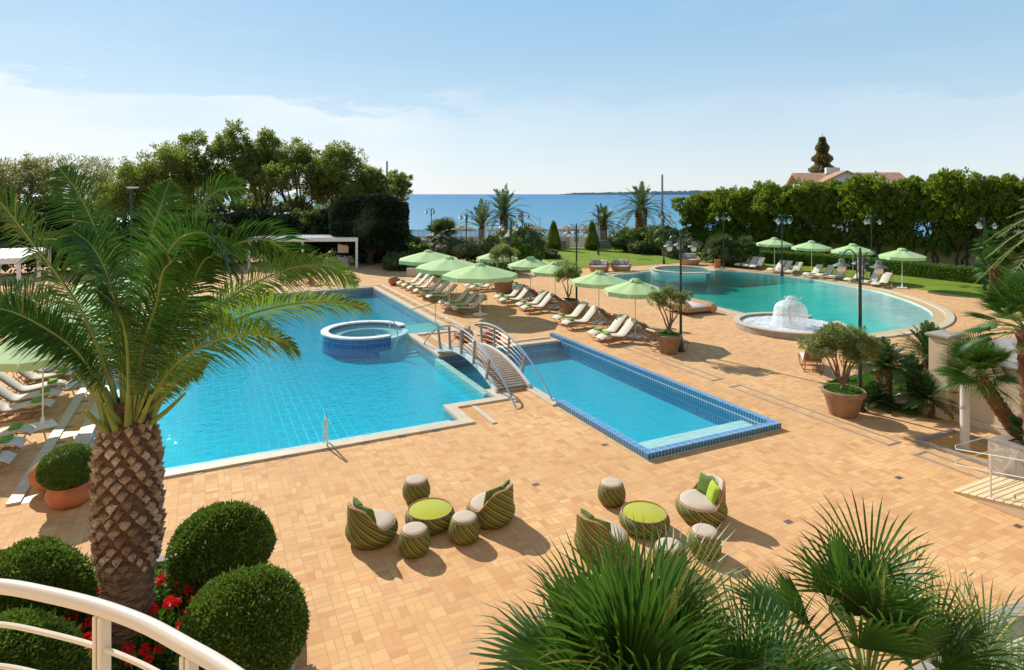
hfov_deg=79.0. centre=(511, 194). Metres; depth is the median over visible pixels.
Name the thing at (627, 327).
sun lounger
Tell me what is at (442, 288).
sun lounger
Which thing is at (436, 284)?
sun lounger
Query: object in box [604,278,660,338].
parasol
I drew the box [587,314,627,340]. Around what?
sun lounger
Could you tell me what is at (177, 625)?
geranium
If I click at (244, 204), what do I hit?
background bush
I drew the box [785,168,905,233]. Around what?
house
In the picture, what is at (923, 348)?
cycad
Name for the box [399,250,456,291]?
parasol
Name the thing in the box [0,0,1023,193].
sky
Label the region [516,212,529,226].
lamp post
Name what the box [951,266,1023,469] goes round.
fan palm
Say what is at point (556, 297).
sun lounger
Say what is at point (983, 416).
terrace wall
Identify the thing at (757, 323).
fountain basin
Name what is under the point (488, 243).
garden bush
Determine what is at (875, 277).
sun lounger
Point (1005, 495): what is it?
access ramp
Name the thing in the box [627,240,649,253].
garden bush
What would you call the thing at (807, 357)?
sun lounger
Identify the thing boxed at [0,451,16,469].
sun lounger
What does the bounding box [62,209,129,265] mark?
tall hedge bush
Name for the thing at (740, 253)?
garden bush
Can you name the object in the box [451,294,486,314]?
sun lounger
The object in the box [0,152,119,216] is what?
broadleaf tree
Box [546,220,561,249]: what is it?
clipped cone
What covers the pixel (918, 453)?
slot drain
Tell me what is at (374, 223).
ficus tree
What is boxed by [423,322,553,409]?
footbridge
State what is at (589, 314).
sun lounger
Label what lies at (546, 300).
sun lounger
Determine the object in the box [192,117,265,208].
broadleaf tree
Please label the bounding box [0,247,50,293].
pergola
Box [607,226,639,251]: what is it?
garden bush
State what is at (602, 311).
sun lounger
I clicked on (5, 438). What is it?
folded towel
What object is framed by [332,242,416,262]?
tall hedge bush
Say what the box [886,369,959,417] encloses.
cycad
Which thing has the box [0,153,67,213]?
broadleaf tree
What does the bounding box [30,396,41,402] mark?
folded towel
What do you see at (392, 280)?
terracotta jar
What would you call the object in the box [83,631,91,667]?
geranium
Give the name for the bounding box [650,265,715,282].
lagoon spa
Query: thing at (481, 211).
date palm
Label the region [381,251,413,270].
garden bush
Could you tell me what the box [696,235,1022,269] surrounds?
garden wall
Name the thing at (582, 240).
ground
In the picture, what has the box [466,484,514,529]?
woven armchair
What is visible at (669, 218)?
lamp post
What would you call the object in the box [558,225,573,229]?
beach umbrella
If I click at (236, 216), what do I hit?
tall hedge bush
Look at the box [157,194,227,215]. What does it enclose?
background bush
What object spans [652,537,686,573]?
woven stool
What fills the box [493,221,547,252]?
garden bush
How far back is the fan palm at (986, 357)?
15.34 m
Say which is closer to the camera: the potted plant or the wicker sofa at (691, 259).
the potted plant
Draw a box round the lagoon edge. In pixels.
[608,269,945,334]
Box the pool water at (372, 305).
[89,288,746,468]
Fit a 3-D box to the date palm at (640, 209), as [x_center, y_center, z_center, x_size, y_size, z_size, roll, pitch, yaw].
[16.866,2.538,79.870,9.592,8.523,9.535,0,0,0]
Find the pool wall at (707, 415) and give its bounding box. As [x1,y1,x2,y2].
[154,288,730,424]
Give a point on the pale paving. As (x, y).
(1016, 628)
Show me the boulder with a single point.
(904, 401)
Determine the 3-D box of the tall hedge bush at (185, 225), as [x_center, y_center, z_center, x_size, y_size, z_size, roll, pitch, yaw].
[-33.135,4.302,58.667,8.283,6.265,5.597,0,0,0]
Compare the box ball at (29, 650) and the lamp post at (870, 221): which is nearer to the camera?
the box ball at (29, 650)
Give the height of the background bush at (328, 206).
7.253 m
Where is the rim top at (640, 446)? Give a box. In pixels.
[551,333,780,453]
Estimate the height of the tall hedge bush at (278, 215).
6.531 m
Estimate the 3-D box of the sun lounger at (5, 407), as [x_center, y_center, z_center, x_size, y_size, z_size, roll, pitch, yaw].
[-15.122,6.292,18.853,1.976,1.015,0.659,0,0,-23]
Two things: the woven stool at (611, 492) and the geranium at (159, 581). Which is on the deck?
the woven stool at (611, 492)
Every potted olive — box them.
[488,242,517,294]
[553,259,582,314]
[647,282,694,354]
[794,320,884,418]
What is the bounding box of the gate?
[570,233,583,246]
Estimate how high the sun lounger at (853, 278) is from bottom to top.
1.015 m
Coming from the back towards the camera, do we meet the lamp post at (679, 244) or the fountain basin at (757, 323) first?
the fountain basin at (757, 323)
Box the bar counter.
[322,257,350,267]
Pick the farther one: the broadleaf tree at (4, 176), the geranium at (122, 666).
the broadleaf tree at (4, 176)
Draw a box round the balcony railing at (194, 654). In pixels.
[0,578,243,669]
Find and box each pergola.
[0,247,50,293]
[248,234,358,268]
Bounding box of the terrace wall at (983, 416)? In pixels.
[925,330,1021,434]
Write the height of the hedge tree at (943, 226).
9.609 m
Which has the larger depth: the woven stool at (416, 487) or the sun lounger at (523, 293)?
the sun lounger at (523, 293)
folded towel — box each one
[0,435,13,443]
[8,422,22,430]
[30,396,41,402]
[40,387,50,392]
[47,378,58,383]
[55,368,66,372]
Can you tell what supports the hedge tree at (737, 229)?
on the lawn at (585, 257)
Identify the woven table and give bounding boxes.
[405,497,454,534]
[619,500,669,537]
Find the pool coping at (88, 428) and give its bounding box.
[44,286,557,499]
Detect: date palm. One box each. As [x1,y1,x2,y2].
[0,163,375,651]
[456,198,504,238]
[464,183,539,233]
[579,203,625,239]
[604,181,676,230]
[974,198,1023,288]
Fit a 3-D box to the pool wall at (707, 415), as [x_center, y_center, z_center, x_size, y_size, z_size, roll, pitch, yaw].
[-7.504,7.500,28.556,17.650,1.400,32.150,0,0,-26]
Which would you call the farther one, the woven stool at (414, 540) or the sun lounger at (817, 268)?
the sun lounger at (817, 268)
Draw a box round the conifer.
[808,134,835,172]
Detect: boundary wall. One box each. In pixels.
[413,229,565,247]
[599,231,618,247]
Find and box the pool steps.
[379,339,418,359]
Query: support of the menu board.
hanging from the pergola at (320, 237)
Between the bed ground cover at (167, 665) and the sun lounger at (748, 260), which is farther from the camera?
the sun lounger at (748, 260)
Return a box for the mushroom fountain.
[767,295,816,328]
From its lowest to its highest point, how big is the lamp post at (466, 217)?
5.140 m
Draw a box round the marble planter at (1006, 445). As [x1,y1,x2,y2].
[988,433,1023,480]
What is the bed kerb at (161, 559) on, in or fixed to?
on the deck
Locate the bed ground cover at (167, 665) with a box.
[77,562,190,669]
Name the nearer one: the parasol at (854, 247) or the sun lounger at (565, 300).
the sun lounger at (565, 300)
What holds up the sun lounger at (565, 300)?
on the deck
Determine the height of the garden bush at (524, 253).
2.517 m
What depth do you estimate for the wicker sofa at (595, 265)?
54.58 m
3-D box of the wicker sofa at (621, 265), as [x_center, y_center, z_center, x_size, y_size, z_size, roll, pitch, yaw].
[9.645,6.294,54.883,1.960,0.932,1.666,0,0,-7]
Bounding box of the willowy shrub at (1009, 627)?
[948,560,1023,669]
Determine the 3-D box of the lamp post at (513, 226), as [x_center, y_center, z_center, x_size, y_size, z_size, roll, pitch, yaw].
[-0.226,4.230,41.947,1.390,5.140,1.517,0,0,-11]
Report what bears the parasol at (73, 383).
on the deck
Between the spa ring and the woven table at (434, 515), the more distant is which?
the spa ring
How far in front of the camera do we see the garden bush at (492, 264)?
51.48 m
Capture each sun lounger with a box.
[0,372,67,402]
[0,384,61,411]
[0,398,54,422]
[0,424,35,449]
[0,436,27,451]
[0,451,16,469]
[6,364,74,386]
[16,364,80,381]
[396,273,422,287]
[401,274,429,289]
[407,276,435,292]
[413,278,442,295]
[419,281,448,298]
[425,283,457,301]
[438,288,470,307]
[444,291,478,311]
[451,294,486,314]
[464,279,489,289]
[469,283,494,291]
[493,284,523,301]
[498,286,530,305]
[515,290,547,309]
[520,293,553,313]
[524,284,552,300]
[528,288,554,304]
[551,294,579,310]
[552,301,588,323]
[559,297,590,315]
[561,306,598,329]
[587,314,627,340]
[595,318,637,344]
[596,307,631,326]
[606,312,642,332]
[636,321,662,344]
[645,328,689,352]
[734,256,751,267]
[741,256,758,268]
[749,257,765,269]
[766,260,785,272]
[775,260,792,272]
[785,262,803,275]
[798,350,824,372]
[802,264,823,277]
[815,265,835,278]
[827,267,846,280]
[838,350,862,366]
[843,269,866,283]
[862,271,880,285]
[871,272,892,287]
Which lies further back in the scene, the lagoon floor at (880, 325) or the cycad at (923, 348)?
the lagoon floor at (880, 325)
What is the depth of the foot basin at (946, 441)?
16.80 m
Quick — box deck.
[0,250,1023,669]
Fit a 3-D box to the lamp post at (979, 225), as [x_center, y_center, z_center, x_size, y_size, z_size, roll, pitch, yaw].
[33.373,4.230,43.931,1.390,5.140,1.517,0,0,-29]
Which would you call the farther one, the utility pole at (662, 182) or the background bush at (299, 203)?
the background bush at (299, 203)
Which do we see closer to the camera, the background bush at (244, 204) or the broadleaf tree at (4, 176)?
the broadleaf tree at (4, 176)
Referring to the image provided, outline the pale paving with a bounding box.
[983,623,1023,669]
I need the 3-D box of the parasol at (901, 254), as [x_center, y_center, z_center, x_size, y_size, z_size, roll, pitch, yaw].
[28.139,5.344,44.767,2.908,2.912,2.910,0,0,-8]
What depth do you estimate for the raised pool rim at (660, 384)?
19.87 m
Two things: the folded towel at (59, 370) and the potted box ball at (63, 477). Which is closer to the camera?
the potted box ball at (63, 477)
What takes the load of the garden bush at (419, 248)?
on the deck
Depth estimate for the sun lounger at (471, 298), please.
36.43 m
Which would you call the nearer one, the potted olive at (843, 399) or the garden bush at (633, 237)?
the potted olive at (843, 399)
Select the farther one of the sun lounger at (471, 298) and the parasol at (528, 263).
the parasol at (528, 263)
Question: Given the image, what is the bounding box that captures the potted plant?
[430,274,441,281]
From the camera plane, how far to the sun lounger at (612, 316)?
30.47 m
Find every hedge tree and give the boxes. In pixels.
[670,192,716,250]
[690,185,737,243]
[707,184,755,243]
[724,187,776,254]
[748,179,800,250]
[770,177,824,252]
[788,180,847,253]
[816,172,877,255]
[837,170,894,257]
[867,176,930,261]
[896,166,966,263]
[921,166,984,266]
[953,173,1023,268]
[989,172,1023,269]
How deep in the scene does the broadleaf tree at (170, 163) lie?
75.73 m
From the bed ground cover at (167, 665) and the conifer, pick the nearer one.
the bed ground cover at (167, 665)
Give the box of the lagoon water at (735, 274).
[616,271,932,332]
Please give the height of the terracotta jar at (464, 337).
0.680 m
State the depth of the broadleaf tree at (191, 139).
81.13 m
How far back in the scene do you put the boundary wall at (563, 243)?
78.28 m
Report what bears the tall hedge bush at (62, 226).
on the deck
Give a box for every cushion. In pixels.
[353,496,362,508]
[358,505,376,523]
[483,486,500,505]
[501,479,509,489]
[580,508,594,518]
[591,517,610,531]
[696,472,714,494]
[706,479,719,504]
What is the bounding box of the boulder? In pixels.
[892,393,910,404]
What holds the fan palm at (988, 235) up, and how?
on the lawn at (585, 257)
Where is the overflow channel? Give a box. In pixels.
[20,286,550,503]
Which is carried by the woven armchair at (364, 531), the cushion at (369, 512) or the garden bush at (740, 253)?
the cushion at (369, 512)
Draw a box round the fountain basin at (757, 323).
[734,312,847,339]
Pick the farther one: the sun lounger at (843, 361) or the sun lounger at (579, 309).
the sun lounger at (579, 309)
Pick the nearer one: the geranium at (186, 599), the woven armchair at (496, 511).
the geranium at (186, 599)
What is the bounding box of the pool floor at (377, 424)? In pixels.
[148,296,715,467]
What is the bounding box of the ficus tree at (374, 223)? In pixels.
[328,192,409,264]
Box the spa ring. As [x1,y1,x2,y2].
[321,320,407,357]
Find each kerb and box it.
[5,284,549,505]
[93,555,297,669]
[913,601,1023,669]
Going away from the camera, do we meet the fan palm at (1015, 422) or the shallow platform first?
the fan palm at (1015, 422)
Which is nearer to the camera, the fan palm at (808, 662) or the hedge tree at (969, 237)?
the fan palm at (808, 662)
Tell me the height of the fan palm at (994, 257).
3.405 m
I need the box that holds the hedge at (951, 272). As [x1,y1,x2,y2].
[759,250,1023,284]
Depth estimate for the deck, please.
14.24 m
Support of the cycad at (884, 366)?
on the planting bed grass at (910, 413)
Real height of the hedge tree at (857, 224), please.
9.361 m
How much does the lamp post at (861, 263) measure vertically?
5.140 m
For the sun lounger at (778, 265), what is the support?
on the deck
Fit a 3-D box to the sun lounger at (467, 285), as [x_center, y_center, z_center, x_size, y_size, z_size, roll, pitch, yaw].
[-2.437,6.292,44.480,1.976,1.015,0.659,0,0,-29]
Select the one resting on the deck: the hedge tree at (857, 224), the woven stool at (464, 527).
the woven stool at (464, 527)
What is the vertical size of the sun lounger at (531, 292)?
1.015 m
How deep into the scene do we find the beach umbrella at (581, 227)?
114.92 m
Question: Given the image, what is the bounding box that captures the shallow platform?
[375,323,441,338]
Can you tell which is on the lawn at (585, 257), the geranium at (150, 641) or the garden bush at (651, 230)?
the garden bush at (651, 230)
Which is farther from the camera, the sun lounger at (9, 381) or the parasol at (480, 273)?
the parasol at (480, 273)
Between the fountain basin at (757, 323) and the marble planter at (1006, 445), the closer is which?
the marble planter at (1006, 445)
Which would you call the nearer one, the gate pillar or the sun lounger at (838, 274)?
the sun lounger at (838, 274)
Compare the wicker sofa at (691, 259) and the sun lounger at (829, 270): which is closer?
the sun lounger at (829, 270)
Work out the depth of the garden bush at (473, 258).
61.24 m
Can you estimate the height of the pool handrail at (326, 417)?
1.304 m
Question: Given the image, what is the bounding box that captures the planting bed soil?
[85,566,183,669]
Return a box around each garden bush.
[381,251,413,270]
[403,229,424,244]
[408,242,434,253]
[429,235,479,260]
[469,238,484,262]
[478,230,504,253]
[482,252,522,272]
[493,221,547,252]
[512,243,544,260]
[542,248,561,258]
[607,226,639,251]
[620,227,642,251]
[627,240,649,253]
[638,223,677,240]
[639,237,661,253]
[645,219,689,253]
[661,236,699,258]
[697,246,717,261]
[713,239,744,266]
[733,243,760,266]
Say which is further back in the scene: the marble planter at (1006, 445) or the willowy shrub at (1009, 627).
the marble planter at (1006, 445)
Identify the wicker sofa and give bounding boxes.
[588,260,609,271]
[610,259,631,270]
[679,253,700,264]
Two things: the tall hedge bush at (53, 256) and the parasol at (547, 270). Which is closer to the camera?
the parasol at (547, 270)
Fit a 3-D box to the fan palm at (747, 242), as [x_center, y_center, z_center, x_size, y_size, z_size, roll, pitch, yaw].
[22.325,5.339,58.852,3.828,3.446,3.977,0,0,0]
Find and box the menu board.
[338,244,348,252]
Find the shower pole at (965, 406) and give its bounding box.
[957,341,972,451]
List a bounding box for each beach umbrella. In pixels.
[453,225,469,229]
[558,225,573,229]
[577,225,587,235]
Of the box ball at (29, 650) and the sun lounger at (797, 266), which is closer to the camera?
the box ball at (29, 650)
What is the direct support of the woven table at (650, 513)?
on the deck
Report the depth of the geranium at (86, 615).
9.52 m
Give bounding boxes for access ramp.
[953,436,1023,519]
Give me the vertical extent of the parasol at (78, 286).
2.950 m
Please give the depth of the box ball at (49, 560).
9.21 m
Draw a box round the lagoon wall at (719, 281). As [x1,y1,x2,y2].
[615,270,932,314]
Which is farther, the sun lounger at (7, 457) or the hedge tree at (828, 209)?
the hedge tree at (828, 209)
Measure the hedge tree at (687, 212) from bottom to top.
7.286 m
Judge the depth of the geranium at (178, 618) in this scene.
9.45 m
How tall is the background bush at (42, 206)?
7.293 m
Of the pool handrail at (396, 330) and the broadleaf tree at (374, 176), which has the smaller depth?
the pool handrail at (396, 330)
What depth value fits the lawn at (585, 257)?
59.02 m
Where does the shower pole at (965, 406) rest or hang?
in the foot basin at (946, 441)
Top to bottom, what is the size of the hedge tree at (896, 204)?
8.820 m
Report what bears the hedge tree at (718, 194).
on the lawn at (585, 257)
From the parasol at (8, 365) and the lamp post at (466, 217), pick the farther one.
the lamp post at (466, 217)
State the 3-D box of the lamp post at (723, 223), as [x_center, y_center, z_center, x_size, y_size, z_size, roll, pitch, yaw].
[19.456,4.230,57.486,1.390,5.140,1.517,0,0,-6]
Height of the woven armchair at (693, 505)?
0.823 m
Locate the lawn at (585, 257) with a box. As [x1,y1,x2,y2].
[544,247,1014,298]
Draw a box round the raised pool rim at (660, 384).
[550,333,780,460]
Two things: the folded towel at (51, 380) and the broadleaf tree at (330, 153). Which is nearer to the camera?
the folded towel at (51, 380)
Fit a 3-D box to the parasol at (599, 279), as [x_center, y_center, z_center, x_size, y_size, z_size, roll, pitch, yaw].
[4.556,5.400,32.551,2.796,2.800,2.798,0,0,-4]
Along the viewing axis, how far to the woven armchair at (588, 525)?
11.38 m
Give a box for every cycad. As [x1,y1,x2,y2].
[850,336,919,404]
[862,380,897,413]
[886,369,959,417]
[892,354,922,395]
[894,320,944,371]
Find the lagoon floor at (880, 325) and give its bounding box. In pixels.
[657,283,932,333]
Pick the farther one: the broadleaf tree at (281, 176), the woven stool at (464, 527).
the broadleaf tree at (281, 176)
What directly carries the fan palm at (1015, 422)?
in the marble planter at (1006, 445)
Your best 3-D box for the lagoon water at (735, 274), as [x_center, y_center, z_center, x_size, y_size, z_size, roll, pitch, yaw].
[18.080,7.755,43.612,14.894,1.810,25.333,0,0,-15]
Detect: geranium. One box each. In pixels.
[63,612,91,650]
[78,587,100,632]
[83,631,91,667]
[111,641,155,669]
[124,655,159,669]
[129,630,159,657]
[140,643,176,669]
[147,596,183,644]
[153,573,176,607]
[156,621,180,660]
[161,581,192,621]
[171,595,194,626]
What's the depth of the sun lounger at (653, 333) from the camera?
26.84 m
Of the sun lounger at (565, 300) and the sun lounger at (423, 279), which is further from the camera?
the sun lounger at (423, 279)
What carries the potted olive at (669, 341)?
on the deck
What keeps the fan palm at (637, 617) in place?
on the deck
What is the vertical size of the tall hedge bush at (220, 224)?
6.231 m
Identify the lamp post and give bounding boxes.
[426,208,434,244]
[459,212,473,260]
[499,219,519,293]
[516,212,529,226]
[564,223,589,305]
[592,210,602,254]
[658,212,670,263]
[664,233,699,351]
[716,212,731,267]
[775,215,790,275]
[833,247,887,412]
[863,215,881,277]
[976,218,997,289]
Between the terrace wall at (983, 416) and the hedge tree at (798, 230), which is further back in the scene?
the hedge tree at (798, 230)
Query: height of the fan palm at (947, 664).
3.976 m
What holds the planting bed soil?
on the deck
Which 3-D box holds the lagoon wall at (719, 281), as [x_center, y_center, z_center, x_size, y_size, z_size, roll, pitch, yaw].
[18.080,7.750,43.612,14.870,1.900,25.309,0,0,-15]
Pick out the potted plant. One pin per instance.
(437, 277)
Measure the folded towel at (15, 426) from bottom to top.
0.078 m
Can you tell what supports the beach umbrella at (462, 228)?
on the beach
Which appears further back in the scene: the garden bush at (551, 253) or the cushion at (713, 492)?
the garden bush at (551, 253)
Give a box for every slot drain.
[622,346,723,380]
[729,384,900,445]
[912,450,993,478]
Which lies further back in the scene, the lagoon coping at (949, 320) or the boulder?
the lagoon coping at (949, 320)
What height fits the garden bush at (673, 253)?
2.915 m
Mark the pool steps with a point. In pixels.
(397, 355)
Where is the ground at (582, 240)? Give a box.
[415,236,924,245]
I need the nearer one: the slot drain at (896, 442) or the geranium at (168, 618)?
the geranium at (168, 618)
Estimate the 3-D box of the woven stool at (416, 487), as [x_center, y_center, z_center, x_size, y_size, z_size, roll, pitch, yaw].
[-2.125,6.557,13.799,0.620,0.486,0.620,0,0,-13]
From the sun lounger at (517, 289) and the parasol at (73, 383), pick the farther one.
the sun lounger at (517, 289)
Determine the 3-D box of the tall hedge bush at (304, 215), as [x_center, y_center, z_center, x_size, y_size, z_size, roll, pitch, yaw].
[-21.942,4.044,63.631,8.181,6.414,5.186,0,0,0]
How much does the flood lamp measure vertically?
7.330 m
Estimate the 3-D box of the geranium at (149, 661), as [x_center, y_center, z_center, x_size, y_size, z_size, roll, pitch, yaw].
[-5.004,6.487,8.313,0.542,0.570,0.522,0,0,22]
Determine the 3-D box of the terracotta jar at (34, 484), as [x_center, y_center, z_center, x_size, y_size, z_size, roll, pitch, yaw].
[-10.328,6.409,14.264,1.250,0.840,0.835,0,0,-10]
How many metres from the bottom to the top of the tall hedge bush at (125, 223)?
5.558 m
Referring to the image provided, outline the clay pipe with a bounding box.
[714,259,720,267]
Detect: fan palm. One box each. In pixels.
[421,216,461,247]
[447,515,804,669]
[682,561,858,669]
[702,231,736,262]
[712,488,1023,669]
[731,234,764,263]
[799,564,1023,669]
[922,329,1023,439]
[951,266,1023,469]
[969,227,1018,288]
[969,243,1022,286]
[999,412,1023,435]
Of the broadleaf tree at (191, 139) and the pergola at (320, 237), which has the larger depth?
the broadleaf tree at (191, 139)
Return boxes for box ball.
[0,534,98,623]
[0,603,91,669]
[34,443,92,509]
[163,498,277,599]
[172,560,310,669]
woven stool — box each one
[398,522,430,558]
[402,474,429,503]
[449,510,479,545]
[597,477,625,507]
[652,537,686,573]
[688,523,721,560]
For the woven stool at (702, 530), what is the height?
0.486 m
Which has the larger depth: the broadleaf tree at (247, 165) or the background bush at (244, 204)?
the background bush at (244, 204)
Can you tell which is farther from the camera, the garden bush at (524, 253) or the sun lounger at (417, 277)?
the garden bush at (524, 253)
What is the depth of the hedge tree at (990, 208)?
53.82 m
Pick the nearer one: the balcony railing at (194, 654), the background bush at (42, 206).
the balcony railing at (194, 654)
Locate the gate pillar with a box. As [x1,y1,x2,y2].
[566,230,569,247]
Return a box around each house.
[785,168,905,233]
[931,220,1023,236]
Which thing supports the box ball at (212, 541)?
on the planting bed soil
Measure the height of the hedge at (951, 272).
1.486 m
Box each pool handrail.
[323,413,327,445]
[389,320,398,350]
[405,303,435,328]
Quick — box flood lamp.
[127,187,138,268]
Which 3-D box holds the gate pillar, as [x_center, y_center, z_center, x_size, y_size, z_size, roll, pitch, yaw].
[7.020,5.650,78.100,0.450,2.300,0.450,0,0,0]
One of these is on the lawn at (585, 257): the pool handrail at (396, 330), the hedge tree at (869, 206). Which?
the hedge tree at (869, 206)
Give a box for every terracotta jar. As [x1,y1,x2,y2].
[28,459,50,491]
[388,276,399,284]
[454,328,472,342]
[483,328,500,342]
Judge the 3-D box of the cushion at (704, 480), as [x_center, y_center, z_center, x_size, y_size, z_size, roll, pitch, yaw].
[4.122,6.200,13.234,0.140,0.400,0.400,21,-10,-28]
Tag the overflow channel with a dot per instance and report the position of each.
(68, 435)
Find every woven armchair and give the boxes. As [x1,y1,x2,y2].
[345,502,397,550]
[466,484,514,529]
[574,513,629,563]
[675,472,727,526]
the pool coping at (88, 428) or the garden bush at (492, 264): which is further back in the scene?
the garden bush at (492, 264)
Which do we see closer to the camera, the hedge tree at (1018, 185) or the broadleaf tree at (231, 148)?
the hedge tree at (1018, 185)
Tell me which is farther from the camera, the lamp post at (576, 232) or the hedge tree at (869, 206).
the hedge tree at (869, 206)
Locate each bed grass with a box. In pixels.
[824,371,940,418]
[827,371,918,413]
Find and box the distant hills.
[553,190,713,194]
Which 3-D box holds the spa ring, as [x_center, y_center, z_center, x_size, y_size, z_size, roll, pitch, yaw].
[-7.131,7.300,30.063,4.089,1.560,4.138,0,0,0]
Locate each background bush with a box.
[1,191,69,215]
[60,198,116,217]
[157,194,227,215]
[226,196,278,214]
[270,192,327,214]
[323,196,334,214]
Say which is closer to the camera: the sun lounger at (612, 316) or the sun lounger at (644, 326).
the sun lounger at (644, 326)
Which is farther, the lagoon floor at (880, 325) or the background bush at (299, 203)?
the background bush at (299, 203)
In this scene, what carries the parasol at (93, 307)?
on the deck
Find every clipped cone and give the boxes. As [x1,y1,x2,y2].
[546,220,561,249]
[584,220,599,249]
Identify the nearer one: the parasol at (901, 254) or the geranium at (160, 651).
the geranium at (160, 651)
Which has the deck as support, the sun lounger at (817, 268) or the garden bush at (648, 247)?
the sun lounger at (817, 268)
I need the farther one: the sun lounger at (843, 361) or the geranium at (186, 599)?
the sun lounger at (843, 361)
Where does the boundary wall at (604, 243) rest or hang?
on the lawn at (585, 257)
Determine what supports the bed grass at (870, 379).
on the planting bed grass at (910, 413)
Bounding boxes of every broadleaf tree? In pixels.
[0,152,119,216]
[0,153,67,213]
[0,162,30,210]
[89,160,169,220]
[107,140,212,211]
[174,128,231,213]
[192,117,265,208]
[228,126,292,211]
[253,137,350,217]
[307,140,379,208]
[347,163,406,197]
[386,168,413,199]
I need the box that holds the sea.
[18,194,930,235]
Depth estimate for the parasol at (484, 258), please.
43.50 m
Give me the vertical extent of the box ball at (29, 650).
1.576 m
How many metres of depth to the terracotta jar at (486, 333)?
28.15 m
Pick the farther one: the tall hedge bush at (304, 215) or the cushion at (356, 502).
the tall hedge bush at (304, 215)
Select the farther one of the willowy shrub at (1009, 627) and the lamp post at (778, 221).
the lamp post at (778, 221)
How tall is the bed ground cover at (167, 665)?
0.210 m
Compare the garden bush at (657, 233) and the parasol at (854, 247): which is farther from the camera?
the garden bush at (657, 233)
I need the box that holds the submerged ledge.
[89,350,751,469]
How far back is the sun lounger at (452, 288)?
39.54 m
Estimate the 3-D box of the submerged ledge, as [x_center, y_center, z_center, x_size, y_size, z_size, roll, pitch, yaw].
[-10.942,7.495,23.077,36.209,1.170,13.958,0,0,34]
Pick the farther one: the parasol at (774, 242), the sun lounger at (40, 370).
the parasol at (774, 242)
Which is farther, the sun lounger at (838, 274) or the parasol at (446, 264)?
the sun lounger at (838, 274)
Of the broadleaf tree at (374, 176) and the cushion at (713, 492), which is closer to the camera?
the cushion at (713, 492)
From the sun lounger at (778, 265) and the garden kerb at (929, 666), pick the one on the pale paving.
the garden kerb at (929, 666)
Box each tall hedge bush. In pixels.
[0,207,53,274]
[0,211,82,273]
[2,211,113,273]
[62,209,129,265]
[102,209,177,265]
[123,209,193,259]
[170,203,249,258]
[202,203,267,263]
[240,202,301,262]
[275,203,325,259]
[299,207,341,259]
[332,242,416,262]
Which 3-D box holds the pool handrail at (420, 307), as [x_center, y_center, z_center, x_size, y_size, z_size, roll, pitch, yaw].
[-4.656,6.279,31.755,0.187,1.042,2.332,0,0,31]
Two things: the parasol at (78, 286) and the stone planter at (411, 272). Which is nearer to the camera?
the parasol at (78, 286)
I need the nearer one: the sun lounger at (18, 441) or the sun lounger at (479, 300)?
the sun lounger at (18, 441)
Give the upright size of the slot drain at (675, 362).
0.022 m
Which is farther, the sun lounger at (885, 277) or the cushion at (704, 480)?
the sun lounger at (885, 277)
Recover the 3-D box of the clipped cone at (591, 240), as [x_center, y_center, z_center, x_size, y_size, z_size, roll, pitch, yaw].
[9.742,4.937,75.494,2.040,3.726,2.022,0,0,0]
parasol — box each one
[0,328,112,431]
[9,303,114,389]
[41,287,137,358]
[62,279,145,335]
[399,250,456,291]
[415,256,475,303]
[442,262,517,315]
[476,253,517,288]
[508,256,548,300]
[530,261,575,308]
[571,270,626,324]
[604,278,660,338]
[756,237,792,269]
[791,240,832,275]
[831,243,875,280]
[878,248,926,288]
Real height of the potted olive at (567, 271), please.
3.132 m
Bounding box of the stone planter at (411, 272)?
[407,266,425,276]
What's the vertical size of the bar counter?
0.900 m
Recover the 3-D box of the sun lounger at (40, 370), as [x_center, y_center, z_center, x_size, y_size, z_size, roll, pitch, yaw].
[-17.161,6.292,22.976,1.976,1.015,0.659,0,0,-26]
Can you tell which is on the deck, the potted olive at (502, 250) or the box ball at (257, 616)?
the potted olive at (502, 250)
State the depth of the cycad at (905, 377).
20.71 m
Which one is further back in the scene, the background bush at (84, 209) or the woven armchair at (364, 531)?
the background bush at (84, 209)
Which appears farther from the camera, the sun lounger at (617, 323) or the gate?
the gate
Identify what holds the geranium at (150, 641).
on the planting bed soil
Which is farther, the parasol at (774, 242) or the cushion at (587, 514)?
the parasol at (774, 242)
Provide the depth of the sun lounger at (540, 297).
36.87 m
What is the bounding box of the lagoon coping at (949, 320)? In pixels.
[605,267,954,337]
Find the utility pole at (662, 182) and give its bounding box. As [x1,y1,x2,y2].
[661,174,663,224]
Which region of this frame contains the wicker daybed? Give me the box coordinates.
[664,298,716,315]
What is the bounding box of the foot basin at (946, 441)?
[915,429,987,466]
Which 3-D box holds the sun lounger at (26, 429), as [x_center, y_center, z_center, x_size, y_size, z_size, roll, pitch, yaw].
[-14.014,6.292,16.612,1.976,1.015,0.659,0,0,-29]
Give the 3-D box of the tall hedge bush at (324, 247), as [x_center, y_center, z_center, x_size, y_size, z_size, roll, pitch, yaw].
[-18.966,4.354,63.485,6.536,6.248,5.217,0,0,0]

